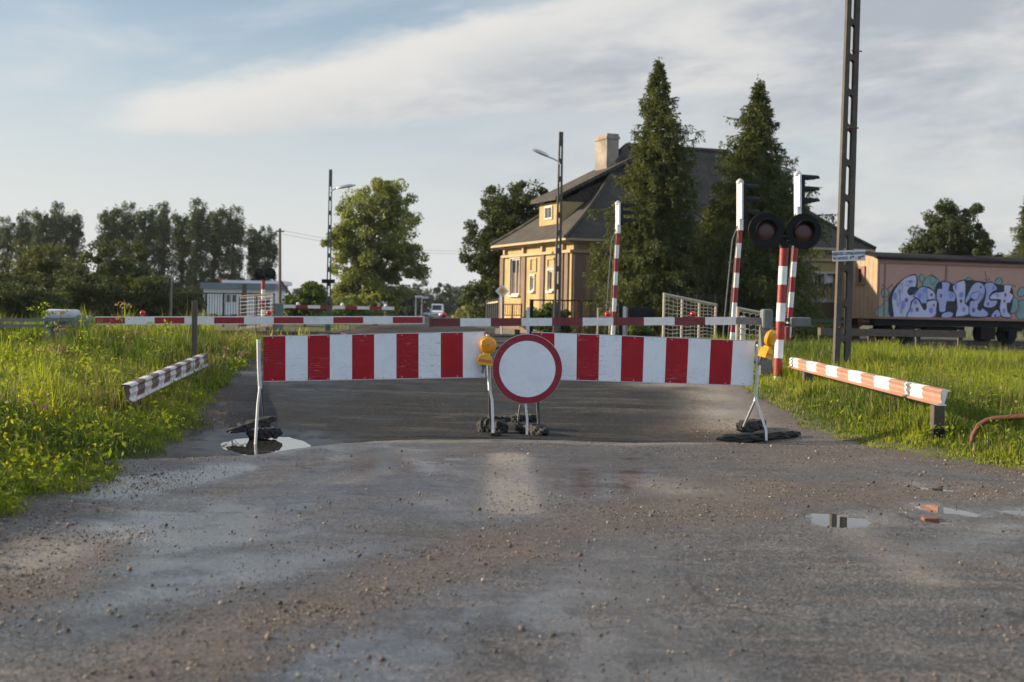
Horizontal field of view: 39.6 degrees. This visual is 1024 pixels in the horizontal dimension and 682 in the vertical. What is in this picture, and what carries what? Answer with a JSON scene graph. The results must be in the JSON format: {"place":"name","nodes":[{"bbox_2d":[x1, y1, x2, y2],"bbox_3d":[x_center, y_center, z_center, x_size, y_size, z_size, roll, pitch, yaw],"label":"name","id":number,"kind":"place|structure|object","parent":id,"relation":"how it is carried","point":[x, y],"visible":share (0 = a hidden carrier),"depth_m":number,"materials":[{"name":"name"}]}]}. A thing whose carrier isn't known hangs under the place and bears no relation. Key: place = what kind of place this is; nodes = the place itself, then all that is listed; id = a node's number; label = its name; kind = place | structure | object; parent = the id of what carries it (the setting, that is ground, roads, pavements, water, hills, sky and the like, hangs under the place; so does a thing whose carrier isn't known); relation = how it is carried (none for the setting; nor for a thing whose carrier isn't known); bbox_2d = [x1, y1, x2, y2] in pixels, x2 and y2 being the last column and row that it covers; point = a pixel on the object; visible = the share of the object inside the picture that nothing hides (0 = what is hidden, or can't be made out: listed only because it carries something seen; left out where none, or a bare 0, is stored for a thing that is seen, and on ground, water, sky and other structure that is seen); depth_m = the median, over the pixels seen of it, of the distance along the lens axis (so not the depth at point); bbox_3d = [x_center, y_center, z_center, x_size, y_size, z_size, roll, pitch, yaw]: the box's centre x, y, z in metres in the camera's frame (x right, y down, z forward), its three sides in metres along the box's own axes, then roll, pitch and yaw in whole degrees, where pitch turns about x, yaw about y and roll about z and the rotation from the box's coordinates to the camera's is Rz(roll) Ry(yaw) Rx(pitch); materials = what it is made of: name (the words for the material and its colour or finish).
{"place":"outdoors","nodes":[
{"label":"outdoors","id":0,"kind":"place"},
{"bbox_2d":[0,315,1023,681],"bbox_3d":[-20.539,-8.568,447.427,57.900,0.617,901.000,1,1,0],"label":"road","id":1,"kind":"structure","parent":0,"point":[602,421],"depth_m":8.33,"materials":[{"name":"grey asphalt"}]},
{"bbox_2d":[221,437,310,454],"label":"puddle","id":2,"kind":"object","parent":1,"relation":"on","point":[245,446],"visible":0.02,"depth_m":15.07,"materials":[{"name":"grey liquid"}]},
{"bbox_2d":[246,426,282,438],"bbox_3d":[-2.747,1.016,15.775,0.406,0.142,0.234,0,1,-27],"label":"asphalt chunk","id":3,"kind":"object","parent":2,"relation":"on","point":[273,432],"visible":0.92,"depth_m":15.70,"materials":[{"name":"grey asphalt"}]},
{"bbox_2d":[226,416,276,432],"bbox_3d":[-2.901,0.932,15.876,0.178,0.168,0.680,2,2,39],"label":"asphalt chunk","id":4,"kind":"object","parent":3,"relation":"on","point":[239,427],"visible":0.92,"depth_m":15.80,"materials":[{"name":"grey asphalt"}]},
{"bbox_2d":[254,331,494,444],"bbox_3d":[-1.613,0.511,16.238,2.852,1.286,2.314,1,1,0],"label":"barrier panel","id":5,"kind":"object","parent":1,"relation":"on","point":[383,356],"visible":0.98,"depth_m":16.40,"materials":[{"name":"metal"}]},
{"bbox_2d":[476,332,496,373],"bbox_3d":[-0.292,0.135,16.300,0.227,0.479,0.108,1,1,-6],"label":"warning lamp","id":6,"kind":"object","parent":5,"relation":"attached to","point":[487,345],"visible":1,"depth_m":16.26,"materials":[{"name":"yellow plastic"}]},
{"bbox_2d":[476,418,508,432],"bbox_3d":[-0.233,1.018,16.877,0.407,0.200,0.198,2,1,25],"label":"asphalt chunk","id":7,"kind":"object","parent":1,"relation":"on","point":[485,425],"visible":0.77,"depth_m":16.81,"materials":[{"name":"grey asphalt"}]},
{"bbox_2d":[0,404,1022,681],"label":"pebbles","id":8,"kind":"object","parent":1,"relation":"on","point":[280,602],"visible":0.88,"depth_m":7.58,"materials":[{"name":"stone"}]},
{"bbox_2d":[511,413,536,422],"bbox_3d":[0.151,0.947,17.423,0.378,0.129,0.235,1,1,-26],"label":"asphalt chunk","id":9,"kind":"object","parent":1,"relation":"on","point":[532,418],"visible":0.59,"depth_m":17.34,"materials":[{"name":"grey asphalt"}]},
{"bbox_2d":[492,334,561,435],"bbox_3d":[0.056,0.496,16.472,0.690,1.165,1.002,0,1,-33],"label":"no entry sign","id":10,"kind":"object","parent":1,"relation":"on","point":[526,369],"visible":0.99,"depth_m":16.27,"materials":[{"name":"metal"}]},
{"bbox_2d":[515,422,548,434],"bbox_3d":[0.233,1.036,16.806,0.204,0.143,0.650,0,1,-31],"label":"asphalt chunk","id":11,"kind":"object","parent":1,"relation":"on","point":[536,429],"visible":0.91,"depth_m":16.67,"materials":[{"name":"grey asphalt"}]},
{"bbox_2d":[532,332,767,440],"bbox_3d":[1.565,0.510,16.512,2.692,1.184,0.874,1,1,0],"label":"barrier panel","id":12,"kind":"object","parent":1,"relation":"on","point":[625,358],"visible":0.85,"depth_m":16.50,"materials":[{"name":"metal"}]},
{"bbox_2d":[757,326,776,365],"bbox_3d":[2.954,0.056,16.462,0.179,0.464,0.230,2,2,37],"label":"warning lamp","id":13,"kind":"object","parent":12,"relation":"attached to","point":[766,351],"visible":1,"depth_m":16.40,"materials":[{"name":"yellow plastic"}]},
{"bbox_2d":[736,419,765,431],"bbox_3d":[2.929,1.034,17.390,0.184,0.153,0.758,2,1,34],"label":"asphalt chunk","id":14,"kind":"object","parent":1,"relation":"on","point":[752,425],"visible":0.84,"depth_m":17.22,"materials":[{"name":"grey asphalt"}]},
{"bbox_2d":[716,430,800,442],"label":"puddle","id":15,"kind":"object","parent":1,"relation":"on","point":[757,436],"visible":0.94,"depth_m":16.16,"materials":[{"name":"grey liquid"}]},
{"bbox_2d":[803,513,870,527],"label":"puddle","id":16,"kind":"object","parent":1,"relation":"on","point":[828,519],"visible":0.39,"depth_m":9.88,"materials":[{"name":"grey liquid"}]},
{"bbox_2d":[915,505,981,516],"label":"puddle","id":17,"kind":"object","parent":1,"relation":"on","point":[939,509],"visible":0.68,"depth_m":10.46,"materials":[{"name":"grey liquid"}]},
{"bbox_2d":[0,309,1023,515],"bbox_3d":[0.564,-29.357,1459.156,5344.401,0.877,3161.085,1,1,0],"label":"ground","id":18,"kind":"structure","parent":0,"point":[319,328],"depth_m":18.07,"materials":[{"name":"brown soil"}]},
{"bbox_2d":[0,216,15,275],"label":"poplar tree","id":19,"kind":"object","parent":18,"relation":"on","point":[6,236],"visible":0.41,"depth_m":184.45,"materials":[{"name":"green plant"}]},
{"bbox_2d":[0,268,34,289],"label":"bush","id":20,"kind":"object","parent":18,"relation":"on","point":[24,279],"visible":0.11,"depth_m":72.18,"materials":[{"name":"green plant"}]},
{"bbox_2d":[0,332,42,378],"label":"tall weed","id":21,"kind":"object","parent":18,"relation":"on","point":[14,336],"visible":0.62,"depth_m":16.99,"materials":[{"name":"green plant"}]},
{"bbox_2d":[11,209,36,279],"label":"poplar tree","id":22,"kind":"object","parent":18,"relation":"on","point":[22,229],"visible":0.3,"depth_m":181.31,"materials":[{"name":"green plant"}]},
{"bbox_2d":[0,278,72,317],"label":"bush","id":23,"kind":"object","parent":18,"relation":"on","point":[17,298],"visible":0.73,"depth_m":65.02,"materials":[{"name":"green plant"}]},
{"bbox_2d":[24,302,56,356],"bbox_3d":[-6.995,-0.034,20.983,0.398,1.122,0.646,2,1,28],"label":"tall weed","id":24,"kind":"object","parent":18,"relation":"on","point":[41,314],"visible":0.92,"depth_m":21.00,"materials":[{"name":"green plant"}]},
{"bbox_2d":[1,236,81,289],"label":"bush","id":25,"kind":"object","parent":18,"relation":"on","point":[47,265],"visible":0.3,"depth_m":77.34,"materials":[{"name":"green plant"}]},
{"bbox_2d":[28,208,56,276],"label":"poplar tree","id":26,"kind":"object","parent":18,"relation":"on","point":[40,227],"visible":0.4,"depth_m":177.28,"materials":[{"name":"green plant"}]},
{"bbox_2d":[33,310,75,358],"bbox_3d":[-6.402,0.078,19.982,0.606,1.037,0.539,1,1,0],"label":"tall weed","id":27,"kind":"object","parent":18,"relation":"on","point":[58,351],"visible":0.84,"depth_m":19.96,"materials":[{"name":"green plant"}]},
{"bbox_2d":[47,200,69,266],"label":"poplar tree","id":28,"kind":"object","parent":18,"relation":"on","point":[59,225],"visible":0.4,"depth_m":179.08,"materials":[{"name":"green plant"}]},
{"bbox_2d":[61,210,85,267],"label":"poplar tree","id":29,"kind":"object","parent":18,"relation":"on","point":[75,238],"visible":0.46,"depth_m":181.53,"materials":[{"name":"green plant"}]},
{"bbox_2d":[32,267,128,316],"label":"bush","id":30,"kind":"object","parent":18,"relation":"on","point":[97,295],"visible":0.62,"depth_m":69.08,"materials":[{"name":"green plant"}]},
{"bbox_2d":[72,316,109,361],"bbox_3d":[-6.239,0.079,21.104,0.585,0.922,0.429,1,1,0],"label":"tall weed","id":31,"kind":"object","parent":18,"relation":"on","point":[84,333],"visible":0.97,"depth_m":21.07,"materials":[{"name":"green plant"}]},
{"bbox_2d":[92,203,121,274],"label":"poplar tree","id":32,"kind":"object","parent":18,"relation":"on","point":[112,227],"visible":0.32,"depth_m":174.39,"materials":[{"name":"green plant"}]},
{"bbox_2d":[48,235,167,290],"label":"bush","id":33,"kind":"object","parent":18,"relation":"on","point":[112,272],"visible":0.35,"depth_m":75.18,"materials":[{"name":"green plant"}]},
{"bbox_2d":[1,327,218,409],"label":"dry stalks","id":34,"kind":"object","parent":18,"relation":"on","point":[96,390],"visible":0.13,"depth_m":16.96,"materials":[{"name":"plant"}]},
{"bbox_2d":[105,301,143,347],"bbox_3d":[-6.028,-0.070,22.037,0.598,1.108,0.407,1,1,0],"label":"tall weed","id":35,"kind":"object","parent":18,"relation":"on","point":[127,306],"visible":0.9,"depth_m":22.03,"materials":[{"name":"green plant"}]},
{"bbox_2d":[116,200,138,274],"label":"poplar tree","id":36,"kind":"object","parent":18,"relation":"on","point":[126,233],"visible":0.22,"depth_m":177.33,"materials":[{"name":"green plant"}]},
{"bbox_2d":[0,299,262,516],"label":"grass","id":37,"kind":"structure","parent":18,"relation":"on","point":[184,347],"depth_m":17.25,"materials":[{"name":"green plant"}]},
{"bbox_2d":[0,326,262,511],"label":"herbs","id":38,"kind":"object","parent":18,"relation":"on","point":[34,472],"visible":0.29,"depth_m":13.57,"materials":[{"name":"green plant"}]},
{"bbox_2d":[128,205,160,275],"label":"poplar tree","id":39,"kind":"object","parent":18,"relation":"on","point":[146,238],"visible":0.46,"depth_m":173.45,"materials":[{"name":"green plant"}]},
{"bbox_2d":[110,273,182,315],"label":"bush","id":40,"kind":"object","parent":18,"relation":"on","point":[149,295],"visible":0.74,"depth_m":71.12,"materials":[{"name":"green plant"}]},
{"bbox_2d":[143,319,176,364],"bbox_3d":[-5.415,0.130,21.467,0.615,0.947,0.476,2,1,33],"label":"tall weed","id":41,"kind":"object","parent":18,"relation":"on","point":[161,335],"visible":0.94,"depth_m":21.45,"materials":[{"name":"green plant"}]},
{"bbox_2d":[151,200,176,291],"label":"poplar tree","id":42,"kind":"object","parent":18,"relation":"on","point":[163,223],"visible":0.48,"depth_m":179.08,"materials":[{"name":"green plant"}]},
{"bbox_2d":[121,353,207,407],"bbox_3d":[-4.731,0.659,19.699,0.221,0.742,7.642,1,1,-6],"label":"guard rail","id":43,"kind":"object","parent":18,"relation":"on","point":[147,382],"visible":0.8,"depth_m":18.15,"materials":[{"name":"white metal"}]},
{"bbox_2d":[82,324,269,415],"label":"dry stalks","id":44,"kind":"object","parent":18,"relation":"on","point":[217,364],"visible":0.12,"depth_m":20.09,"materials":[{"name":"green plant"}]},
{"bbox_2d":[164,209,191,311],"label":"poplar tree","id":45,"kind":"object","parent":18,"relation":"on","point":[178,244],"visible":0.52,"depth_m":175.31,"materials":[{"name":"green plant"}]},
{"bbox_2d":[165,286,208,315],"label":"bush","id":46,"kind":"object","parent":18,"relation":"on","point":[193,298],"visible":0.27,"depth_m":74.77,"materials":[{"name":"green plant"}]},
{"bbox_2d":[191,301,197,356],"bbox_3d":[-5.183,0.092,23.191,0.085,1.500,0.070,1,1,0],"label":"wooden stake","id":47,"kind":"object","parent":18,"relation":"on","point":[194,328],"visible":0.56,"depth_m":23.15,"materials":[{"name":"grey wood"}]},
{"bbox_2d":[176,197,213,313],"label":"poplar tree","id":48,"kind":"object","parent":18,"relation":"on","point":[199,229],"visible":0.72,"depth_m":172.19,"materials":[{"name":"green plant"}]},
{"bbox_2d":[0,309,424,342],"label":"crossing barrier","id":49,"kind":"object","parent":18,"relation":"on","point":[143,319],"visible":0.81,"depth_m":23.96,"materials":[{"name":"white metal"}]},
{"bbox_2d":[203,204,227,314],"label":"poplar tree","id":50,"kind":"object","parent":18,"relation":"on","point":[215,254],"visible":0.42,"depth_m":177.20,"materials":[{"name":"green plant"}]},
{"bbox_2d":[170,292,260,326],"bbox_3d":[-12.344,-1.298,59.014,4.659,1.449,0.066,2,1,26],"label":"railing","id":51,"kind":"object","parent":18,"relation":"on","point":[206,293],"visible":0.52,"depth_m":59.01,"materials":[{"name":"grey metal"}]},
{"bbox_2d":[215,204,248,315],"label":"poplar tree","id":52,"kind":"object","parent":18,"relation":"on","point":[233,233],"visible":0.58,"depth_m":173.41,"materials":[{"name":"green plant"}]},
{"bbox_2d":[215,328,252,380],"bbox_3d":[-4.291,0.230,21.918,0.568,0.911,0.448,1,1,0],"label":"tall weed","id":53,"kind":"object","parent":18,"relation":"on","point":[238,352],"visible":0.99,"depth_m":21.95,"materials":[{"name":"green plant"}]},
{"bbox_2d":[200,278,291,314],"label":"white building","id":54,"kind":"structure","parent":18,"relation":"on","point":[225,285],"depth_m":127.96,"materials":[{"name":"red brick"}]},
{"bbox_2d":[244,224,264,280],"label":"poplar tree","id":55,"kind":"object","parent":18,"relation":"on","point":[252,265],"visible":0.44,"depth_m":175.25,"materials":[{"name":"green plant"}]},
{"bbox_2d":[238,293,274,335],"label":"gate","id":56,"kind":"structure","parent":18,"relation":"on","point":[256,307],"depth_m":44.99,"materials":[{"name":"white metal"}]},
{"bbox_2d":[253,268,275,324],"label":"crossing light","id":57,"kind":"object","parent":18,"relation":"on","point":[259,273],"visible":0.95,"depth_m":65.92,"materials":[{"name":"white paint"}]},
{"bbox_2d":[254,225,278,315],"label":"poplar tree","id":58,"kind":"object","parent":18,"relation":"on","point":[268,246],"visible":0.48,"depth_m":171.56,"materials":[{"name":"green plant"}]},
{"bbox_2d":[280,280,334,325],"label":"bush","id":59,"kind":"object","parent":18,"relation":"on","point":[311,292],"visible":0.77,"depth_m":65.73,"materials":[{"name":"green plant"}]},
{"bbox_2d":[271,302,393,329],"bbox_3d":[-7.813,-1.048,62.008,5.345,1.236,0.400,1,1,0],"label":"crossing barrier","id":60,"kind":"object","parent":18,"relation":"on","point":[279,309],"visible":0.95,"depth_m":61.96,"materials":[{"name":"white metal"}]},
{"bbox_2d":[322,169,355,330],"bbox_3d":[-7.052,-3.569,57.905,1.288,6.858,0.458,1,1,0],"label":"lamp post","id":61,"kind":"object","parent":18,"relation":"on","point":[328,281],"visible":0.96,"depth_m":57.94,"materials":[{"name":"grey metal"}]},
{"bbox_2d":[320,297,383,324],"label":"bush","id":62,"kind":"object","parent":18,"relation":"on","point":[348,312],"visible":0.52,"depth_m":74.42,"materials":[{"name":"green plant"}]},
{"bbox_2d":[276,228,444,302],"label":"telegraph pole","id":63,"kind":"object","parent":18,"relation":"on","point":[280,281],"visible":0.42,"depth_m":99.92,"materials":[{"name":"brown wood"}]},
{"bbox_2d":[320,177,431,325],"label":"lime tree","id":64,"kind":"object","parent":18,"relation":"on","point":[370,272],"visible":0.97,"depth_m":84.23,"materials":[{"name":"green plant"}]},
{"bbox_2d":[382,290,427,315],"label":"broadleaf tree","id":65,"kind":"object","parent":18,"relation":"on","point":[408,307],"visible":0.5,"depth_m":149.28,"materials":[{"name":"green plant"}]},
{"bbox_2d":[412,280,447,311],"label":"broadleaf tree","id":66,"kind":"object","parent":18,"relation":"on","point":[437,290],"visible":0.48,"depth_m":299.34,"materials":[{"name":"green plant"}]},
{"bbox_2d":[432,283,465,315],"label":"broadleaf tree","id":67,"kind":"object","parent":18,"relation":"on","point":[449,301],"visible":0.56,"depth_m":298.68,"materials":[{"name":"green plant"}]},
{"bbox_2d":[485,298,498,333],"bbox_3d":[-0.786,-0.873,56.115,0.080,1.646,2.062,1,1,-15],"label":"picket fence","id":68,"kind":"object","parent":18,"relation":"on","point":[492,328],"visible":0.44,"depth_m":56.10,"materials":[{"name":"paint"}]},
{"bbox_2d":[458,179,547,327],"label":"broadleaf tree","id":69,"kind":"object","parent":18,"relation":"on","point":[500,219],"visible":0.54,"depth_m":71.24,"materials":[{"name":"green plant"}]},
{"bbox_2d":[519,301,568,332],"bbox_3d":[1.121,-0.618,50.479,1.594,1.647,1.445,2,1,26],"label":"bush","id":70,"kind":"object","parent":18,"relation":"on","point":[542,313],"visible":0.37,"depth_m":50.17,"materials":[{"name":"green plant"}]},
{"bbox_2d":[532,132,562,332],"bbox_3d":[1.097,-3.182,45.970,1.047,7.193,0.282,1,1,-3],"label":"lamp post","id":71,"kind":"object","parent":18,"relation":"on","point":[558,233],"visible":0.91,"depth_m":45.95,"materials":[{"name":"metal"}]},
{"bbox_2d":[151,324,1022,349],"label":"track weeds","id":72,"kind":"object","parent":18,"relation":"on","point":[307,331],"visible":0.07,"depth_m":57.40,"materials":[{"name":"green plant"}]},
{"bbox_2d":[215,330,1023,345],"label":"railway track","id":73,"kind":"structure","parent":18,"relation":"on","point":[973,343],"depth_m":55.71,"materials":[{"name":"metal"}]},
{"bbox_2d":[841,252,1023,344],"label":"railway wagon","id":74,"kind":"object","parent":73,"relation":"on","point":[907,291],"visible":0.88,"depth_m":56.10,"materials":[{"name":"paint"}]},
{"bbox_2d":[604,201,634,334],"bbox_3d":[3.386,-2.048,45.015,0.989,4.780,0.400,1,1,-20],"label":"railway signal","id":75,"kind":"object","parent":18,"relation":"on","point":[620,213],"visible":0.81,"depth_m":44.95,"materials":[{"name":"white paint"}]},
{"bbox_2d":[429,309,843,378],"bbox_3d":[2.151,0.041,24.272,7.124,1.254,0.425,1,1,0],"label":"crossing barrier","id":76,"kind":"object","parent":18,"relation":"on","point":[764,321],"visible":0.98,"depth_m":24.16,"materials":[{"name":"white metal"}]},
{"bbox_2d":[626,308,653,335],"bbox_3d":[4.245,-0.468,47.986,1.000,1.300,0.500,1,1,-20],"label":"cabinet","id":77,"kind":"object","parent":18,"relation":"on","point":[639,312],"visible":0.36,"depth_m":47.72,"materials":[{"name":"grey metal"}]},
{"bbox_2d":[626,325,658,336],"bbox_3d":[4.194,-0.223,45.928,0.952,0.980,0.982,2,2,43],"label":"bush","id":78,"kind":"object","parent":18,"relation":"on","point":[640,330],"visible":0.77,"depth_m":45.76,"materials":[{"name":"green plant"}]},
{"bbox_2d":[571,57,729,338],"bbox_3d":[5.404,-4.592,50.342,7.571,10.952,6.082,0,2,-39],"label":"spruce tree","id":79,"kind":"object","parent":18,"relation":"on","point":[655,262],"visible":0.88,"depth_m":49.77,"materials":[{"name":"green plant"}]},
{"bbox_2d":[490,133,876,338],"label":"station house","id":80,"kind":"structure","parent":18,"relation":"on","point":[527,267],"depth_m":58.57,"materials":[{"name":"yellow paint"}]},
{"bbox_2d":[508,257,520,296],"bbox_3d":[0.138,-2.742,60.824,0.207,1.718,1.235,1,1,-20],"label":"window","id":81,"kind":"structure","parent":80,"relation":"in","point":[514,277],"depth_m":61.06,"materials":[{"name":"white paint"}]},
{"bbox_2d":[825,272,834,301],"bbox_3d":[13.184,-2.234,58.944,0.540,1.263,0.292,1,1,-20],"label":"window","id":82,"kind":"structure","parent":80,"relation":"in","point":[829,275],"depth_m":59.02,"materials":[{"name":"grey glass"}]},
{"bbox_2d":[662,293,716,338],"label":"gate","id":83,"kind":"structure","parent":18,"relation":"on","point":[683,298],"depth_m":31.93,"materials":[{"name":"metal"}]},
{"bbox_2d":[676,292,753,333],"bbox_3d":[6.881,-0.923,48.014,3.503,1.400,0.069,0,1,-36],"label":"railing","id":84,"kind":"object","parent":18,"relation":"on","point":[710,294],"visible":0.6,"depth_m":47.92,"materials":[{"name":"metal"}]},
{"bbox_2d":[692,191,739,339],"bbox_3d":[7.396,-2.222,53.299,5.079,6.919,3.753,0,2,-38],"label":"spruce tree","id":85,"kind":"object","parent":18,"relation":"on","point":[709,214],"visible":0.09,"depth_m":52.73,"materials":[{"name":"green plant"}]},
{"bbox_2d":[722,178,760,338],"bbox_3d":[5.933,-1.835,37.025,1.045,4.782,0.400,1,1,-20],"label":"railway signal","id":86,"kind":"object","parent":18,"relation":"on","point":[743,199],"visible":0.76,"depth_m":36.95,"materials":[{"name":"white paint"}]},
{"bbox_2d":[735,307,759,351],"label":"gate","id":87,"kind":"structure","parent":18,"relation":"on","point":[737,333],"depth_m":26.71,"materials":[{"name":"metal"}]},
{"bbox_2d":[660,78,844,343],"bbox_3d":[9.357,-3.646,51.228,8.640,11.955,8.582,2,1,36],"label":"spruce tree","id":88,"kind":"object","parent":18,"relation":"on","point":[761,166],"visible":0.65,"depth_m":50.51,"materials":[{"name":"green plant"}]},
{"bbox_2d":[495,339,1023,349],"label":"railway track","id":89,"kind":"structure","parent":18,"relation":"on","point":[933,346],"depth_m":45.38,"materials":[{"name":"metal"}]},
{"bbox_2d":[748,212,820,379],"bbox_3d":[4.456,-0.607,23.344,1.205,2.998,0.377,1,1,0],"label":"crossing light","id":90,"kind":"object","parent":18,"relation":"on","point":[766,230],"visible":0.97,"depth_m":23.33,"materials":[{"name":"white paint"}]},
{"bbox_2d":[784,170,819,339],"bbox_3d":[6.906,-1.736,34.533,1.093,4.799,0.400,1,1,-20],"label":"railway signal","id":91,"kind":"object","parent":18,"relation":"on","point":[800,190],"visible":0.7,"depth_m":34.45,"materials":[{"name":"white paint"}]},
{"bbox_2d":[832,0,861,366],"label":"utility mast","id":92,"kind":"object","parent":18,"relation":"on","point":[849,199],"visible":0.88,"depth_m":23.62,"materials":[{"name":"metal"}]},
{"bbox_2d":[828,250,869,261],"bbox_3d":[5.568,-1.410,23.497,0.696,0.207,0.014,1,1,0],"label":"notice sign","id":93,"kind":"object","parent":92,"relation":"attached to","point":[851,255],"visible":1,"depth_m":23.50,"materials":[{"name":"metal"}]},
{"bbox_2d":[699,329,1023,467],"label":"grass","id":94,"kind":"structure","parent":18,"relation":"on","point":[911,418],"depth_m":19.25,"materials":[{"name":"green plant"}]},
{"bbox_2d":[788,358,949,440],"bbox_3d":[4.625,0.749,19.253,0.233,0.769,8.704,1,1,1],"label":"guard rail","id":95,"kind":"object","parent":18,"relation":"on","point":[934,397],"visible":0.87,"depth_m":17.05,"materials":[{"name":"metal"}]},
{"bbox_2d":[753,342,1023,468],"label":"herbs","id":96,"kind":"object","parent":18,"relation":"on","point":[947,427],"visible":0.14,"depth_m":17.20,"materials":[{"name":"green plant"}]},
{"bbox_2d":[755,341,1023,413],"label":"dry stalks","id":97,"kind":"object","parent":18,"relation":"on","point":[932,384],"visible":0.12,"depth_m":19.06,"materials":[{"name":"beige plant"}]},
{"bbox_2d":[818,327,965,347],"bbox_3d":[8.633,0.180,32.302,4.002,0.938,0.208,1,1,-22],"label":"track fence","id":98,"kind":"object","parent":18,"relation":"on","point":[917,334],"visible":0.49,"depth_m":32.26,"materials":[{"name":"grey metal"}]},
{"bbox_2d":[898,197,1004,326],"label":"broadleaf tree","id":99,"kind":"object","parent":18,"relation":"on","point":[941,232],"visible":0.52,"depth_m":91.04,"materials":[{"name":"green plant"}]},
{"bbox_2d":[968,414,1023,444],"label":"rusty pipe","id":100,"kind":"object","parent":18,"relation":"on","point":[976,429],"visible":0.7,"depth_m":14.73,"materials":[{"name":"metal"}]},
{"bbox_2d":[971,196,1023,336],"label":"spruce tree","id":101,"kind":"object","parent":18,"relation":"on","point":[1019,248],"visible":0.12,"depth_m":83.84,"materials":[{"name":"green plant"}]},
{"bbox_2d":[0,0,1023,308],"label":"sky","id":102,"kind":"structure","parent":0,"point":[250,104],"materials":[{"name":"blue"}]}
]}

